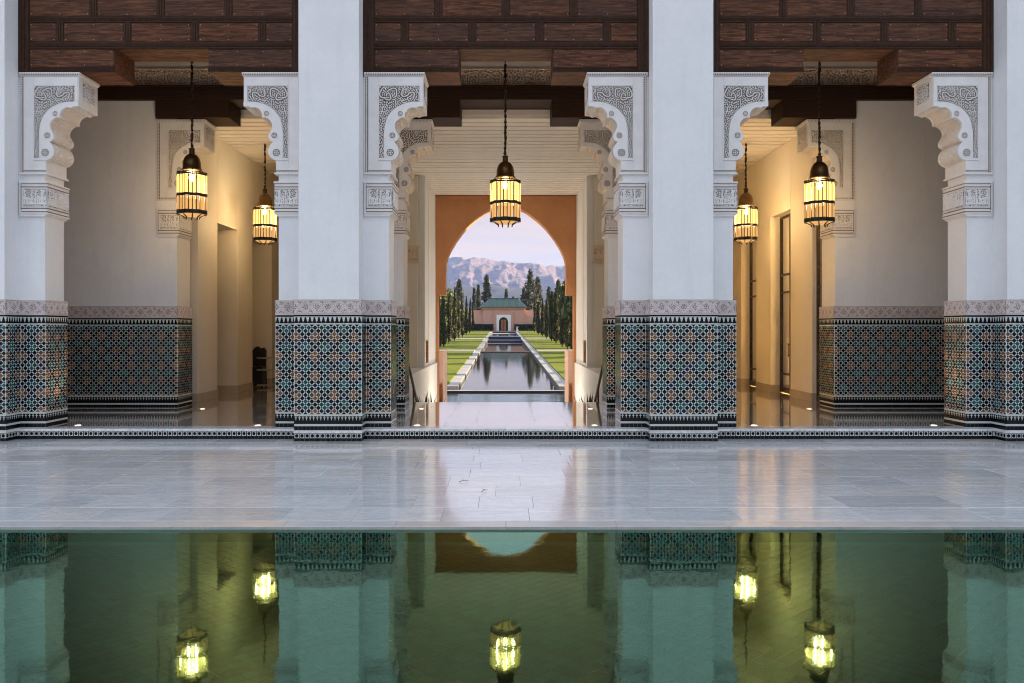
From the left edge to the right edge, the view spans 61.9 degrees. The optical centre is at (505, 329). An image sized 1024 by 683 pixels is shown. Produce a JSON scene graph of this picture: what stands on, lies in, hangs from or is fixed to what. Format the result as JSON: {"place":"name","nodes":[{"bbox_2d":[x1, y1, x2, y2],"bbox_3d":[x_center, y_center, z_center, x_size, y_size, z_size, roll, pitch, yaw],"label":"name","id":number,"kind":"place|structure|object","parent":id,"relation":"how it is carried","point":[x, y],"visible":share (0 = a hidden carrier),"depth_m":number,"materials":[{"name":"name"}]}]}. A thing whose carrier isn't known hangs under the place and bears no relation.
{"place":"outdoors","nodes":[
{"label":"outdoors","id":0,"kind":"place"},
{"bbox_2d":[447,285,554,309],"bbox_3d":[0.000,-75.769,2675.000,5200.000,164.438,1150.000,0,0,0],"label":"foothills","id":1,"kind":"structure","parent":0,"point":[497,291],"depth_m":2457.86,"materials":[{"name":"grey stone"}]},
{"bbox_2d":[491,334,517,335],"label":"garden water","id":2,"kind":"structure","parent":0,"point":[504,335],"depth_m":149.78,"materials":[{"name":"grey liquid"}]},
{"bbox_2d":[439,331,570,385],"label":"lawn","id":3,"kind":"structure","parent":0,"point":[457,361],"depth_m":84.57,"materials":[{"name":"green plant"}]},
{"bbox_2d":[439,296,442,346],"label":"cypress tree","id":4,"kind":"object","parent":3,"relation":"on","point":[440,332],"visible":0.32,"depth_m":83.22,"materials":[{"name":"green plant"}]},
{"bbox_2d":[440,296,447,346],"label":"cypress tree","id":5,"kind":"object","parent":3,"relation":"on","point":[444,326],"visible":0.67,"depth_m":90.32,"materials":[{"name":"green plant"}]},
{"bbox_2d":[440,296,457,328],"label":"broadleaf tree","id":6,"kind":"object","parent":3,"relation":"on","point":[446,310],"visible":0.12,"depth_m":141.71,"materials":[{"name":"green plant"}]},
{"bbox_2d":[447,292,452,343],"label":"cypress tree","id":7,"kind":"object","parent":3,"relation":"on","point":[449,325],"visible":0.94,"depth_m":99.89,"materials":[{"name":"green plant"}]},
{"bbox_2d":[440,288,460,315],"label":"broadleaf tree","id":8,"kind":"object","parent":3,"relation":"on","point":[451,293],"visible":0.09,"depth_m":166.14,"materials":[{"name":"green plant"}]},
{"bbox_2d":[452,287,457,340],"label":"cypress tree","id":9,"kind":"object","parent":3,"relation":"on","point":[454,323],"visible":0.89,"depth_m":110.49,"materials":[{"name":"green plant"}]},
{"bbox_2d":[457,295,460,338],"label":"cypress tree","id":10,"kind":"object","parent":3,"relation":"on","point":[458,324],"visible":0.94,"depth_m":121.88,"materials":[{"name":"green plant"}]},
{"bbox_2d":[460,294,464,336],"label":"cypress tree","id":11,"kind":"object","parent":3,"relation":"on","point":[462,320],"visible":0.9,"depth_m":132.80,"materials":[{"name":"green plant"}]},
{"bbox_2d":[464,296,467,334],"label":"cypress tree","id":12,"kind":"object","parent":3,"relation":"on","point":[466,319],"visible":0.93,"depth_m":145.89,"materials":[{"name":"green plant"}]},
{"bbox_2d":[468,298,470,332],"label":"cypress tree","id":13,"kind":"object","parent":3,"relation":"on","point":[469,321],"visible":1,"depth_m":160.85,"materials":[{"name":"green plant"}]},
{"bbox_2d":[471,305,474,330],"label":"cypress tree","id":14,"kind":"object","parent":3,"relation":"on","point":[473,323],"visible":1,"depth_m":177.87,"materials":[{"name":"green plant"}]},
{"bbox_2d":[532,297,536,331],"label":"cypress tree","id":15,"kind":"object","parent":3,"relation":"on","point":[534,319],"visible":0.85,"depth_m":169.87,"materials":[{"name":"green plant"}]},
{"bbox_2d":[535,303,540,333],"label":"cypress tree","id":16,"kind":"object","parent":3,"relation":"on","point":[537,321],"visible":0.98,"depth_m":151.78,"materials":[{"name":"green plant"}]},
{"bbox_2d":[540,299,544,335],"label":"cypress tree","id":17,"kind":"object","parent":3,"relation":"on","point":[542,321],"visible":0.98,"depth_m":135.84,"materials":[{"name":"green plant"}]},
{"bbox_2d":[544,298,548,337],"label":"cypress tree","id":18,"kind":"object","parent":3,"relation":"on","point":[546,324],"visible":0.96,"depth_m":122.89,"materials":[{"name":"green plant"}]},
{"bbox_2d":[548,290,553,340],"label":"cypress tree","id":19,"kind":"object","parent":3,"relation":"on","point":[551,322],"visible":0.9,"depth_m":110.78,"materials":[{"name":"green plant"}]},
{"bbox_2d":[545,283,565,313],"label":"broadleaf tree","id":20,"kind":"object","parent":3,"relation":"on","point":[559,289],"visible":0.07,"depth_m":129.94,"materials":[{"name":"green plant"}]},
{"bbox_2d":[552,288,559,342],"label":"cypress tree","id":21,"kind":"object","parent":3,"relation":"on","point":[556,321],"visible":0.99,"depth_m":100.79,"materials":[{"name":"green plant"}]},
{"bbox_2d":[558,285,564,346],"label":"cypress tree","id":22,"kind":"object","parent":3,"relation":"on","point":[562,333],"visible":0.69,"depth_m":90.30,"materials":[{"name":"green plant"}]},
{"bbox_2d":[559,285,571,327],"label":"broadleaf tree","id":23,"kind":"object","parent":3,"relation":"on","point":[568,310],"visible":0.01,"depth_m":76.73,"materials":[{"name":"green plant"}]},
{"bbox_2d":[564,296,570,349],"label":"cypress tree","id":24,"kind":"object","parent":3,"relation":"on","point":[567,334],"visible":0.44,"depth_m":82.87,"materials":[{"name":"green plant"}]},
{"bbox_2d":[569,296,571,349],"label":"cypress tree","id":25,"kind":"object","parent":3,"relation":"on","point":[570,339],"visible":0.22,"depth_m":75.93,"materials":[{"name":"green plant"}]},
{"bbox_2d":[483,344,527,350],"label":"garden water","id":26,"kind":"structure","parent":0,"point":[505,347],"depth_m":99.58,"materials":[{"name":"grey liquid"}]},
{"bbox_2d":[412,110,599,194],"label":"ceiling","id":27,"kind":"structure","parent":0,"point":[544,158],"depth_m":20.12,"materials":[{"name":"paint"}]},
{"bbox_2d":[447,257,564,288],"bbox_3d":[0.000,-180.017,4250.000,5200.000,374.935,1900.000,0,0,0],"label":"mountains","id":28,"kind":"structure","parent":0,"point":[473,271],"depth_m":4011.29,"materials":[{"name":"stone"}]},
{"bbox_2d":[447,392,564,401],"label":"garden water","id":29,"kind":"structure","parent":0,"point":[505,396],"depth_m":37.78,"materials":[{"name":"grey liquid"}]},
{"bbox_2d":[447,338,564,350],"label":"garden path","id":30,"kind":"structure","parent":0,"point":[484,338],"depth_m":80.15,"materials":[{"name":"stone"}]},
{"bbox_2d":[449,210,564,266],"label":"sky","id":31,"kind":"structure","parent":0,"point":[526,241],"materials":[{"name":"white"}]},
{"bbox_2d":[459,352,558,389],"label":"garden water","id":32,"kind":"structure","parent":0,"point":[507,371],"depth_m":50.99,"materials":[{"name":"grey liquid"}]},
{"bbox_2d":[0,439,1023,520],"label":"plaza","id":33,"kind":"structure","parent":0,"point":[519,480],"depth_m":9.07,"materials":[{"name":"stone"}]},
{"bbox_2d":[0,0,99,440],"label":"pillar","id":34,"kind":"structure","parent":33,"relation":"on","point":[43,115],"depth_m":12.63,"materials":[{"name":"paint"}]},
{"bbox_2d":[18,0,297,84],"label":"timber beam","id":35,"kind":"structure","parent":34,"relation":"on","point":[106,42],"depth_m":12.64,"materials":[{"name":"brown wood"}]},
{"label":"gallery ceiling","id":36,"kind":"structure","parent":34,"relation":"attached to","visible":0},
{"bbox_2d":[176,62,206,219],"bbox_3d":[-5.410,-3.698,14.700,0.498,3.589,0.498,0,0,22],"label":"lantern","id":37,"kind":"object","parent":36,"relation":"hanging from","point":[191,195],"visible":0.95,"depth_m":14.53,"materials":[{"name":"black glass"}]},
{"bbox_2d":[490,62,520,227],"bbox_3d":[-0.010,-3.635,14.700,0.498,3.722,0.498,0,0,22],"label":"lantern","id":38,"kind":"object","parent":36,"relation":"hanging from","point":[508,202],"visible":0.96,"depth_m":14.52,"materials":[{"name":"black glass"}]},
{"bbox_2d":[804,62,834,227],"bbox_3d":[5.400,-3.630,14.700,0.498,3.724,0.498,0,0,-22],"label":"lantern","id":39,"kind":"object","parent":36,"relation":"hanging from","point":[824,201],"visible":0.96,"depth_m":14.55,"materials":[{"name":"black glass"}]},
{"bbox_2d":[242,0,428,440],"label":"pillar","id":40,"kind":"structure","parent":33,"relation":"on","point":[334,116],"depth_m":12.30,"materials":[{"name":"paint"}]},
{"bbox_2d":[363,0,648,84],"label":"timber beam","id":41,"kind":"structure","parent":40,"relation":"on","point":[438,42],"depth_m":12.64,"materials":[{"name":"brown wood"}]},
{"bbox_2d":[17,385,994,438],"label":"platform","id":42,"kind":"structure","parent":33,"relation":"on","point":[776,415],"depth_m":13.34,"materials":[{"name":"stone"}]},
{"bbox_2d":[64,101,216,407],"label":"wall","id":43,"kind":"structure","parent":42,"relation":"on","point":[127,233],"depth_m":15.82,"materials":[{"name":"paint"}]},
{"bbox_2d":[190,136,278,402],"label":"passage wall","id":44,"kind":"structure","parent":42,"relation":"on","point":[234,281],"depth_m":19.45,"materials":[{"name":"paint"}]},
{"bbox_2d":[215,110,278,177],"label":"ceiling","id":45,"kind":"structure","parent":44,"relation":"on","point":[248,138],"depth_m":18.13,"materials":[{"name":"paint"}]},
{"bbox_2d":[253,143,276,244],"bbox_3d":[-5.280,-2.975,18.700,0.498,2.223,0.498,0,0,-22],"label":"lantern","id":46,"kind":"object","parent":45,"relation":"hanging from","point":[264,224],"visible":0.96,"depth_m":18.52,"materials":[{"name":"yellow glass"}]},
{"bbox_2d":[252,346,274,386],"bbox_3d":[-6.180,0.936,21.599,0.560,1.027,0.482,0,0,0],"label":"chair","id":47,"kind":"object","parent":42,"relation":"on","point":[259,371],"visible":0.88,"depth_m":21.58,"materials":[{"name":"wood"}]},
{"bbox_2d":[394,119,434,407],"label":"pillar","id":48,"kind":"structure","parent":42,"relation":"on","point":[417,136],"depth_m":15.79,"materials":[{"name":"paint"}]},
{"bbox_2d":[98,85,913,126],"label":"beam","id":49,"kind":"structure","parent":48,"relation":"on","point":[788,105],"depth_m":15.76,"materials":[{"name":"brown wood"}]},
{"bbox_2d":[135,62,876,84],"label":"wall","id":50,"kind":"structure","parent":49,"relation":"on","point":[517,73],"depth_m":15.85,"materials":[{"name":"paint"}]},
{"bbox_2d":[407,175,435,367],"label":"end pier","id":51,"kind":"structure","parent":42,"relation":"on","point":[421,271],"depth_m":22.63,"materials":[{"name":"paint"}]},
{"bbox_2d":[426,340,427,362],"bbox_3d":[-2.143,0.595,23.200,0.010,0.610,0.600,0,0,0],"label":"wall grille","id":52,"kind":"object","parent":51,"relation":"attached to","point":[426,351],"depth_m":23.14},
{"bbox_2d":[576,175,603,367],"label":"end pier","id":53,"kind":"structure","parent":42,"relation":"on","point":[589,266],"depth_m":22.63,"materials":[{"name":"paint"}]},
{"bbox_2d":[584,340,585,362],"bbox_3d":[2.143,0.595,23.200,0.010,0.610,0.600,0,0,0],"label":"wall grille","id":54,"kind":"object","parent":53,"relation":"attached to","point":[584,351],"depth_m":23.08,"materials":[{"name":"wood"}]},
{"bbox_2d":[577,119,617,407],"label":"pillar","id":55,"kind":"structure","parent":42,"relation":"on","point":[594,136],"depth_m":15.80,"materials":[{"name":"paint"}]},
{"bbox_2d":[733,136,815,401],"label":"passage wall","id":56,"kind":"structure","parent":42,"relation":"on","point":[777,178],"depth_m":19.75,"materials":[{"name":"paint"}]},
{"bbox_2d":[750,241,755,385],"bbox_3d":[6.362,-0.575,21.525,0.055,4.030,1.330,0,0,0],"label":"glazed door","id":57,"kind":"structure","parent":56,"relation":"attached to","point":[753,314],"depth_m":21.95,"materials":[{"name":"brown metal"}]},
{"bbox_2d":[780,213,790,393],"bbox_3d":[6.332,-0.575,19.050,0.117,4.030,1.380,0,0,0],"label":"glazed door","id":58,"kind":"structure","parent":56,"relation":"attached to","point":[785,303],"depth_m":19.44,"materials":[{"name":"brown metal"}]},
{"bbox_2d":[816,225,821,401],"bbox_3d":[6.228,-0.575,16.770,0.055,4.030,0.540,0,0,0],"label":"glazed door","id":59,"kind":"structure","parent":56,"relation":"attached to","point":[818,271],"depth_m":17.00,"materials":[{"name":"brown metal"}]},
{"bbox_2d":[795,101,947,407],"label":"wall","id":60,"kind":"structure","parent":42,"relation":"on","point":[884,236],"depth_m":15.82,"materials":[{"name":"paint"}]},
{"bbox_2d":[0,521,1023,682],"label":"reflecting pool","id":61,"kind":"structure","parent":33,"relation":"in","point":[511,601],"depth_m":5.40,"materials":[{"name":"liquid"}]},
{"bbox_2d":[583,0,769,440],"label":"pillar","id":62,"kind":"structure","parent":33,"relation":"on","point":[677,116],"depth_m":12.30,"materials":[{"name":"paint"}]},
{"bbox_2d":[912,0,1023,440],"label":"pillar","id":63,"kind":"structure","parent":33,"relation":"on","point":[976,119],"depth_m":12.62,"materials":[{"name":"paint"}]},
{"bbox_2d":[713,0,993,84],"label":"timber beam","id":64,"kind":"structure","parent":63,"relation":"on","point":[905,42],"depth_m":12.64,"materials":[{"name":"brown wood"}]},
{"bbox_2d":[733,110,796,177],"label":"ceiling","id":65,"kind":"structure","parent":0,"point":[762,138],"depth_m":18.13,"materials":[{"name":"paint"}]},
{"bbox_2d":[734,143,757,244],"bbox_3d":[5.260,-2.986,18.700,0.498,2.226,0.498,0,0,23],"label":"lantern","id":66,"kind":"object","parent":65,"relation":"hanging from","point":[746,224],"visible":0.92,"depth_m":18.52,"materials":[{"name":"yellow glass"}]},
{"bbox_3d":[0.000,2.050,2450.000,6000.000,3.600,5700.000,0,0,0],"label":"ground","id":67,"kind":"structure","parent":0,"visible":0},
{"bbox_2d":[439,350,446,401],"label":"parapet","id":68,"kind":"structure","parent":67,"relation":"on","point":[443,373],"depth_m":26.90,"materials":[{"name":"paint"}]},
{"bbox_2d":[455,279,463,308],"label":"conifer tree","id":69,"kind":"object","parent":67,"relation":"on","point":[459,287],"visible":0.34,"depth_m":214.71,"materials":[{"name":"green plant"}]},
{"bbox_2d":[453,310,482,330],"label":"garden wall","id":70,"kind":"structure","parent":67,"relation":"on","point":[478,316],"depth_m":190.30,"materials":[{"name":"pink paint"}]},
{"bbox_2d":[447,332,491,389],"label":"pool kerb","id":71,"kind":"structure","parent":67,"relation":"on","point":[456,382],"depth_m":53.05,"materials":[{"name":"stone"}]},
{"bbox_2d":[471,287,476,309],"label":"conifer tree","id":72,"kind":"object","parent":67,"relation":"on","point":[474,299],"visible":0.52,"depth_m":219.76,"materials":[{"name":"green plant"}]},
{"bbox_2d":[476,284,481,309],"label":"conifer tree","id":73,"kind":"object","parent":67,"relation":"on","point":[478,292],"visible":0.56,"depth_m":221.70,"materials":[{"name":"green plant"}]},
{"bbox_2d":[468,324,493,330],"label":"hedge","id":74,"kind":"object","parent":67,"relation":"on","point":[483,327],"visible":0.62,"depth_m":188.04,"materials":[{"name":"green plant"}]},
{"bbox_2d":[479,274,491,309],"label":"conifer tree","id":75,"kind":"object","parent":67,"relation":"on","point":[486,296],"visible":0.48,"depth_m":211.71,"materials":[{"name":"green plant"}]},
{"bbox_2d":[480,298,526,330],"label":"gate pavilion","id":76,"kind":"structure","parent":67,"relation":"on","point":[503,314],"depth_m":190.00,"materials":[{"name":"paint"}]},
{"bbox_2d":[499,317,507,330],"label":"doorway","id":77,"kind":"structure","parent":76,"relation":"in","point":[503,318],"depth_m":189.45,"materials":[{"name":"brown wood"}]},
{"bbox_2d":[501,320,505,330],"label":"door leaf","id":78,"kind":"structure","parent":76,"relation":"in","point":[501,320],"depth_m":189.40,"materials":[{"name":"wood"}]},
{"bbox_2d":[447,331,564,390],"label":"weir stone","id":79,"kind":"object","parent":67,"relation":"on","point":[505,351],"visible":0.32,"depth_m":40.01,"materials":[{"name":"grey stone"}]},
{"bbox_2d":[447,332,564,391],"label":"cascade","id":80,"kind":"object","parent":79,"relation":"on","point":[504,339],"visible":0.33,"depth_m":118.20,"materials":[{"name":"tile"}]},
{"bbox_2d":[504,288,507,297],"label":"conifer tree","id":81,"kind":"object","parent":67,"relation":"on","point":[506,293],"visible":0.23,"depth_m":219.80,"materials":[{"name":"green plant"}]},
{"bbox_2d":[435,195,593,367],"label":"garden facade","id":82,"kind":"structure","parent":67,"relation":"on","point":[497,195],"depth_m":26.12,"materials":[{"name":"paint"}]},
{"bbox_2d":[519,287,527,309],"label":"conifer tree","id":83,"kind":"object","parent":67,"relation":"on","point":[522,297],"visible":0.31,"depth_m":217.68,"materials":[{"name":"green plant"}]},
{"bbox_2d":[514,324,544,330],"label":"hedge","id":84,"kind":"object","parent":67,"relation":"on","point":[521,327],"visible":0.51,"depth_m":188.08,"materials":[{"name":"green plant"}]},
{"bbox_2d":[522,269,540,309],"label":"conifer tree","id":85,"kind":"object","parent":67,"relation":"on","point":[529,297],"visible":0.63,"depth_m":209.61,"materials":[{"name":"green plant"}]},
{"bbox_2d":[524,310,543,330],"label":"garden wall","id":86,"kind":"structure","parent":67,"relation":"on","point":[528,316],"depth_m":190.31,"materials":[{"name":"pink paint"}]},
{"bbox_2d":[533,276,543,308],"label":"conifer tree","id":87,"kind":"object","parent":67,"relation":"on","point":[539,291],"visible":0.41,"depth_m":213.69,"materials":[{"name":"green plant"}]},
{"bbox_2d":[516,332,564,389],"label":"pool kerb","id":88,"kind":"structure","parent":67,"relation":"on","point":[557,379],"depth_m":55.49,"materials":[{"name":"stone"}]},
{"bbox_2d":[544,286,550,304],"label":"conifer tree","id":89,"kind":"object","parent":67,"relation":"on","point":[548,290],"visible":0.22,"depth_m":215.80,"materials":[{"name":"green plant"}]},
{"bbox_2d":[553,279,560,292],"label":"conifer tree","id":90,"kind":"object","parent":67,"relation":"on","point":[558,284],"visible":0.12,"depth_m":204.78,"materials":[{"name":"green plant"}]},
{"bbox_2d":[565,350,571,401],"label":"parapet","id":91,"kind":"structure","parent":67,"relation":"on","point":[568,372],"depth_m":26.90,"materials":[{"name":"paint"}]},
{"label":"stairs","id":92,"kind":"structure","parent":67,"relation":"on","visible":0},
{"bbox_2d":[409,363,417,401],"bbox_3d":[-1.960,1.830,18.792,0.060,3.000,3.645,0,0,0],"label":"handrail","id":93,"kind":"object","parent":92,"relation":"on","point":[413,386],"visible":0.1,"depth_m":18.03,"materials":[{"name":"brown metal"}]},
{"bbox_2d":[409,362,436,401],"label":"stair wall","id":94,"kind":"structure","parent":92,"relation":"on","point":[425,380],"depth_m":22.01,"materials":[{"name":"paint"}]},
{"bbox_2d":[436,196,575,401],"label":"arch wall","id":95,"kind":"structure","parent":92,"relation":"on","point":[553,217],"depth_m":26.10,"materials":[{"name":"paint"}]},
{"bbox_2d":[576,394,596,401],"bbox_3d":[1.813,2.075,19.239,0.697,1.470,0.731,0,0,-26],"label":"potted plant","id":96,"kind":"object","parent":92,"relation":"on","point":[590,399],"visible":0.03,"depth_m":19.15,"materials":[{"name":"plant"}]},
{"bbox_2d":[575,362,602,401],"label":"stair wall","id":97,"kind":"structure","parent":92,"relation":"on","point":[586,380],"depth_m":22.23,"materials":[{"name":"paint"}]},
{"bbox_2d":[594,364,602,401],"bbox_3d":[1.960,1.830,18.792,0.060,3.000,3.645,0,0,0],"label":"handrail","id":98,"kind":"object","parent":92,"relation":"on","point":[596,398],"visible":0.09,"depth_m":18.08,"materials":[{"name":"brown metal"}]}
]}

